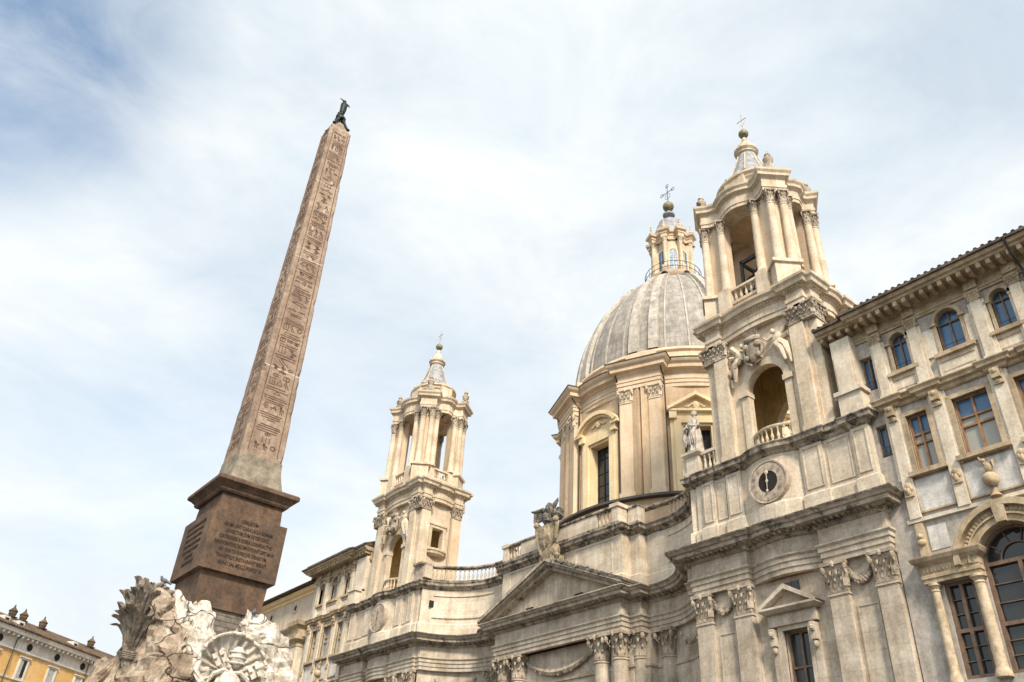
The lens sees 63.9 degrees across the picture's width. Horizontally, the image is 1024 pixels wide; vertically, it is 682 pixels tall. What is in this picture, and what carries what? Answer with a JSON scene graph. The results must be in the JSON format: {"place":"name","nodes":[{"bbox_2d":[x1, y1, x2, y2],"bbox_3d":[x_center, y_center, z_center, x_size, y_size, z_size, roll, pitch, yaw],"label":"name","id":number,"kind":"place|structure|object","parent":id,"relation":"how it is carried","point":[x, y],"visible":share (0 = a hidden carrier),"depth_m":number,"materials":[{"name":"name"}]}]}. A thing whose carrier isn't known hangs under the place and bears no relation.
{"place":"outdoors","nodes":[
{"label":"outdoors","id":0,"kind":"place"},
{"bbox_2d":[298,541,374,681],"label":"palace","id":1,"kind":"structure","parent":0,"point":[342,577],"depth_m":60.83,"materials":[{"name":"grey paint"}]},
{"bbox_2d":[310,632,316,660],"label":"middle window","id":2,"kind":"structure","parent":1,"relation":"in","point":[315,635],"depth_m":61.90,"materials":[{"name":"beige glass"}]},
{"bbox_2d":[321,626,330,656],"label":"middle window","id":3,"kind":"structure","parent":1,"relation":"in","point":[327,632],"depth_m":60.60,"materials":[{"name":"blue glass"}]},
{"bbox_2d":[333,579,337,598],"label":"arched window","id":4,"kind":"structure","parent":1,"relation":"in","point":[336,584],"depth_m":62.81,"materials":[{"name":"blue glass"}]},
{"bbox_2d":[335,622,342,652],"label":"middle window","id":5,"kind":"structure","parent":1,"relation":"in","point":[340,629],"depth_m":59.28,"materials":[{"name":"beige glass"}]},
{"bbox_2d":[0,0,1023,654],"label":"sky","id":6,"kind":"structure","parent":0,"point":[509,164],"materials":[{"name":"white"}]},
{"bbox_2d":[328,115,923,681],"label":"church","id":7,"kind":"structure","parent":0,"point":[754,541],"depth_m":41.46,"materials":[{"name":"stone"}]},
{"bbox_2d":[682,410,703,451],"bbox_3d":[8.631,4.346,39.183,0.741,2.308,1.004,27,-40,-30],"label":"statue","id":8,"kind":"object","parent":7,"relation":"on","point":[693,440],"visible":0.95,"depth_m":38.83,"materials":[{"name":"stone"}]},
{"bbox_2d":[784,580,799,588],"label":"small window","id":9,"kind":"structure","parent":7,"relation":"in","point":[795,584],"depth_m":31.93,"materials":[{"name":"grey glass"}]},
{"bbox_2d":[788,629,814,681],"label":"window","id":10,"kind":"structure","parent":7,"relation":"in","point":[799,644],"depth_m":30.85,"materials":[{"name":"black glass"}]},
{"bbox_2d":[811,225,1023,681],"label":"palace","id":11,"kind":"structure","parent":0,"point":[928,366],"depth_m":29.08,"materials":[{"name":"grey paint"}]},
{"bbox_2d":[861,358,877,390],"bbox_3d":[14.469,1.364,33.020,0.262,1.550,0.630,27,-40,-30],"label":"narrow window","id":12,"kind":"structure","parent":11,"relation":"in","point":[868,369],"depth_m":33.18,"materials":[{"name":"blue glass"}]},
{"bbox_2d":[878,426,892,457],"bbox_3d":[14.354,3.825,31.279,0.262,1.320,0.660,27,-40,-30],"label":"narrow window","id":13,"kind":"structure","parent":11,"relation":"in","point":[883,432],"depth_m":31.45,"materials":[{"name":"blue glass"}]},
{"bbox_2d":[892,335,911,368],"bbox_3d":[15.371,0.427,32.329,0.202,1.570,0.660,27,-40,-30],"label":"arched window","id":14,"kind":"structure","parent":11,"relation":"in","point":[902,356],"depth_m":32.42,"materials":[{"name":"blue glass"}]},
{"bbox_2d":[908,412,938,468],"bbox_3d":[15.168,3.695,30.137,0.120,2.210,0.805,27,-40,-30],"label":"middle window","id":15,"kind":"structure","parent":11,"relation":"in","point":[920,429],"depth_m":30.20,"materials":[{"name":"blue glass"}]},
{"bbox_2d":[937,310,965,349],"bbox_3d":[16.621,-0.425,31.050,0.202,1.690,0.900,27,-40,-30],"label":"arched window","id":16,"kind":"structure","parent":11,"relation":"in","point":[951,332],"depth_m":31.14,"materials":[{"name":"blue glass"}]},
{"bbox_2d":[945,579,995,679],"bbox_3d":[14.802,9.240,26.412,0.170,3.070,0.990,27,-40,-30],"label":"tall window","id":17,"kind":"structure","parent":11,"relation":"in","point":[978,660],"depth_m":26.42,"materials":[{"name":"black glass"}]},
{"bbox_2d":[953,390,1001,451],"bbox_3d":[16.414,2.862,28.850,0.120,2.190,1.255,27,-40,-30],"label":"middle window","id":18,"kind":"structure","parent":11,"relation":"in","point":[975,414],"depth_m":28.92,"materials":[{"name":"blue glass"}]},
{"bbox_2d":[983,524,1023,673],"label":"tall window","id":19,"kind":"structure","parent":11,"relation":"in","point":[1003,559],"depth_m":26.14,"materials":[{"name":"black glass"}]},
{"bbox_2d":[992,291,1016,327],"bbox_3d":[17.839,-1.161,29.730,0.202,1.570,0.660,27,-40,-30],"label":"arched window","id":20,"kind":"structure","parent":11,"relation":"in","point":[1002,305],"depth_m":29.82,"materials":[{"name":"blue glass"}]},
{"bbox_2d":[1015,377,1023,403],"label":"middle window","id":21,"kind":"structure","parent":11,"relation":"in","point":[1020,381],"depth_m":28.20,"materials":[{"name":"blue glass"}]},
{"bbox_3d":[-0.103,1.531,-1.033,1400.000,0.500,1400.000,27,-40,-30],"label":"ground","id":22,"kind":"structure","parent":0,"visible":0},
{"bbox_2d":[0,605,111,681],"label":"palazzo","id":23,"kind":"structure","parent":22,"relation":"on","point":[29,652],"depth_m":81.75,"materials":[{"name":"yellow paint"}]},
{"bbox_2d":[12,656,31,681],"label":"window","id":24,"kind":"structure","parent":23,"relation":"in","point":[23,663],"depth_m":79.16,"materials":[{"name":"white stone"}]},
{"bbox_2d":[27,644,32,650],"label":"round window","id":25,"kind":"structure","parent":23,"relation":"in","point":[30,646],"depth_m":80.27,"materials":[{"name":"black glass"}]},
{"bbox_2d":[43,665,59,681],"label":"window","id":26,"kind":"structure","parent":23,"relation":"in","point":[51,672],"depth_m":82.42,"materials":[{"name":"white stone"}]},
{"bbox_2d":[54,654,59,660],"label":"round window","id":27,"kind":"structure","parent":23,"relation":"in","point":[57,656],"depth_m":83.29,"materials":[{"name":"black glass"}]},
{"bbox_2d":[72,674,84,681],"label":"window","id":28,"kind":"structure","parent":23,"relation":"in","point":[77,678],"depth_m":85.62,"materials":[{"name":"white stone"}]},
{"bbox_2d":[86,575,297,681],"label":"fountain","id":29,"kind":"object","parent":22,"relation":"on","point":[167,634],"visible":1,"depth_m":22.97,"materials":[{"name":"stone"}]},
{"bbox_2d":[160,576,171,584],"bbox_3d":[-10.104,6.986,23.960,0.386,0.258,0.147,1,-34,4],"label":"pigeon","id":30,"kind":"object","parent":29,"relation":"on","point":[165,580],"visible":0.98,"depth_m":23.92,"materials":[{"name":"grey"}]},
{"bbox_2d":[170,98,349,635],"bbox_3d":[-8.756,-0.479,31.948,2.840,26.708,2.840,27,-40,-30],"label":"obelisk","id":31,"kind":"object","parent":29,"relation":"on","point":[227,562],"visible":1,"depth_m":28.23,"materials":[{"name":"stone"}]},
{"bbox_2d":[260,579,315,675],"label":"palace wing","id":32,"kind":"structure","parent":22,"relation":"on","point":[287,613],"depth_m":67.04,"materials":[{"name":"beige stone"}]},
{"bbox_2d":[269,614,273,622],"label":"round window","id":33,"kind":"structure","parent":32,"relation":"in","point":[271,618],"depth_m":70.64,"materials":[{"name":"beige paint"}]},
{"bbox_2d":[293,604,298,612],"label":"round window","id":34,"kind":"structure","parent":32,"relation":"in","point":[296,606],"depth_m":67.57,"materials":[{"name":"beige paint"}]}
]}

